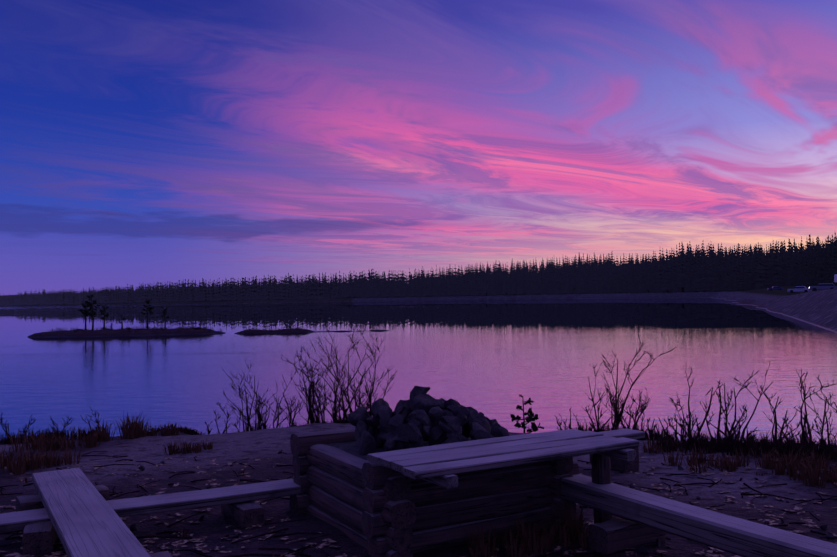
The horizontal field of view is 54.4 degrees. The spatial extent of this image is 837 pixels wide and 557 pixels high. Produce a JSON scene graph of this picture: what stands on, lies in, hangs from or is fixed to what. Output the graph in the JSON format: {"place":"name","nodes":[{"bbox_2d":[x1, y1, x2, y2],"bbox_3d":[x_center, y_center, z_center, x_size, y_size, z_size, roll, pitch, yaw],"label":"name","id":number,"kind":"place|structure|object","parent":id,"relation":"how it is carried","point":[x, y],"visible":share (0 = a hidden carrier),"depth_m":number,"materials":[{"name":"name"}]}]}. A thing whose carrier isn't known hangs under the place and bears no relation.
{"place":"outdoors","nodes":[
{"label":"outdoors","id":0,"kind":"place"},
{"bbox_2d":[77,295,201,329],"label":"island pine","id":1,"kind":"object","parent":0,"point":[86,312],"depth_m":62.41,"materials":[{"name":"plant"}]},
{"bbox_2d":[0,298,836,444],"bbox_3d":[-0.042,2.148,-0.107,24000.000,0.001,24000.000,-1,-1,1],"label":"lake water","id":2,"kind":"structure","parent":0,"point":[492,359],"depth_m":27.73,"materials":[{"name":"liquid"}]},
{"bbox_2d":[0,283,836,556],"bbox_3d":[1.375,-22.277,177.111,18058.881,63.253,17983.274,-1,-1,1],"label":"ground","id":3,"kind":"structure","parent":0,"point":[818,308],"depth_m":6.79,"materials":[{"name":"brown soil"}]},
{"bbox_2d":[16,447,665,556],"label":"support blocks","id":4,"kind":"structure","parent":3,"relation":"on","point":[613,535],"depth_m":4.78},
{"bbox_2d":[32,468,150,556],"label":"bench board","id":5,"kind":"object","parent":4,"relation":"on","point":[85,519],"visible":1,"depth_m":4.39,"materials":[{"name":"grey wood"}]},
{"bbox_2d":[0,479,302,532],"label":"bench board","id":6,"kind":"object","parent":4,"relation":"on","point":[21,520],"visible":0.81,"depth_m":5.32,"materials":[{"name":"grey wood"}]},
{"bbox_2d":[561,474,836,556],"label":"bench","id":7,"kind":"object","parent":4,"relation":"on","point":[731,534],"depth_m":4.29,"materials":[{"name":"grey wood"}]},
{"bbox_2d":[0,455,836,556],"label":"fallen leaves","id":8,"kind":"object","parent":3,"relation":"on","point":[327,541],"visible":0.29,"depth_m":5.32,"materials":[{"name":"brown plant"}]},
{"bbox_2d":[0,450,836,556],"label":"ground pebbles","id":9,"kind":"object","parent":3,"relation":"on","point":[642,549],"visible":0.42,"depth_m":5.31,"materials":[{"name":"grey stone"}]},
{"bbox_2d":[0,233,836,305],"bbox_3d":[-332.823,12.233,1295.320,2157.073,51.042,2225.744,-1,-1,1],"label":"forest","id":10,"kind":"object","parent":3,"relation":"on","point":[784,276],"materials":[{"name":"green plant"}]},
{"bbox_2d":[0,410,836,556],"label":"dry grass tufts","id":11,"kind":"object","parent":3,"relation":"on","point":[132,430],"visible":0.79,"depth_m":7.24,"materials":[{"name":"brown plant"}]},
{"bbox_2d":[0,315,836,456],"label":"bare shrubs","id":12,"kind":"object","parent":3,"relation":"on","point":[311,410],"visible":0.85,"depth_m":10.66,"materials":[{"name":"brown plant"}]},
{"bbox_2d":[0,324,836,461],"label":"heather scrub","id":13,"kind":"object","parent":3,"relation":"on","point":[778,445],"visible":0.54,"depth_m":8.31,"materials":[{"name":"brown plant"}]},
{"bbox_2d":[290,427,579,556],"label":"fire pit logs","id":14,"kind":"object","parent":3,"relation":"on","point":[375,510],"visible":0.54,"depth_m":5.00,"materials":[{"name":"brown wood"}]},
{"bbox_2d":[325,437,470,459],"bbox_3d":[0.062,1.126,5.558,1.120,0.075,1.120,0,-2,-29],"label":"fire pit fill","id":15,"kind":"object","parent":14,"relation":"in","point":[351,447],"depth_m":5.52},
{"bbox_2d":[347,386,509,454],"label":"fire pit stones","id":16,"kind":"object","parent":14,"relation":"in","point":[404,424],"visible":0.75,"depth_m":5.36,"materials":[{"name":"grey stone"}]},
{"bbox_2d":[367,429,638,488],"bbox_3d":[0.496,1.032,4.772,1.541,0.104,0.720,0,-2,-29],"label":"side table","id":17,"kind":"object","parent":14,"relation":"on","point":[441,464],"visible":1,"depth_m":4.62,"materials":[{"name":"grey wood"}]},
{"bbox_2d":[511,394,543,432],"bbox_3d":[1.542,1.958,11.473,0.494,0.651,0.298,-1,-1,1],"label":"pine sapling","id":18,"kind":"object","parent":3,"relation":"on","point":[530,416],"depth_m":11.48,"materials":[{"name":"green plant"}]},
{"bbox_2d":[591,453,612,522],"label":"fire pit table posts","id":19,"kind":"object","parent":3,"relation":"on","point":[601,470],"visible":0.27,"depth_m":5.03,"materials":[{"name":"brown wood"}]},
{"bbox_2d":[767,286,782,290],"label":"blue car","id":20,"kind":"object","parent":3,"relation":"on","point":[775,288],"visible":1,"depth_m":263.33,"materials":[{"name":"paint"}]},
{"bbox_2d":[787,286,811,292],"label":"silver car","id":21,"kind":"object","parent":3,"relation":"on","point":[800,289],"visible":0.85,"depth_m":164.63,"materials":[{"name":"paint"}]},
{"bbox_2d":[809,283,836,290],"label":"grey car","id":22,"kind":"object","parent":3,"relation":"on","point":[823,286],"visible":0.96,"depth_m":147.26,"materials":[{"name":"paint"}]},
{"bbox_2d":[0,0,836,294],"label":"sky","id":23,"kind":"structure","parent":0,"point":[142,142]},
{"bbox_2d":[598,428,644,438],"bbox_3d":[1.103,1.406,6.913,1.999,0.067,0.243,0,-2,-29],"label":"bench","id":24,"kind":"object","parent":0,"point":[629,433],"visible":0.15,"depth_m":7.26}
]}

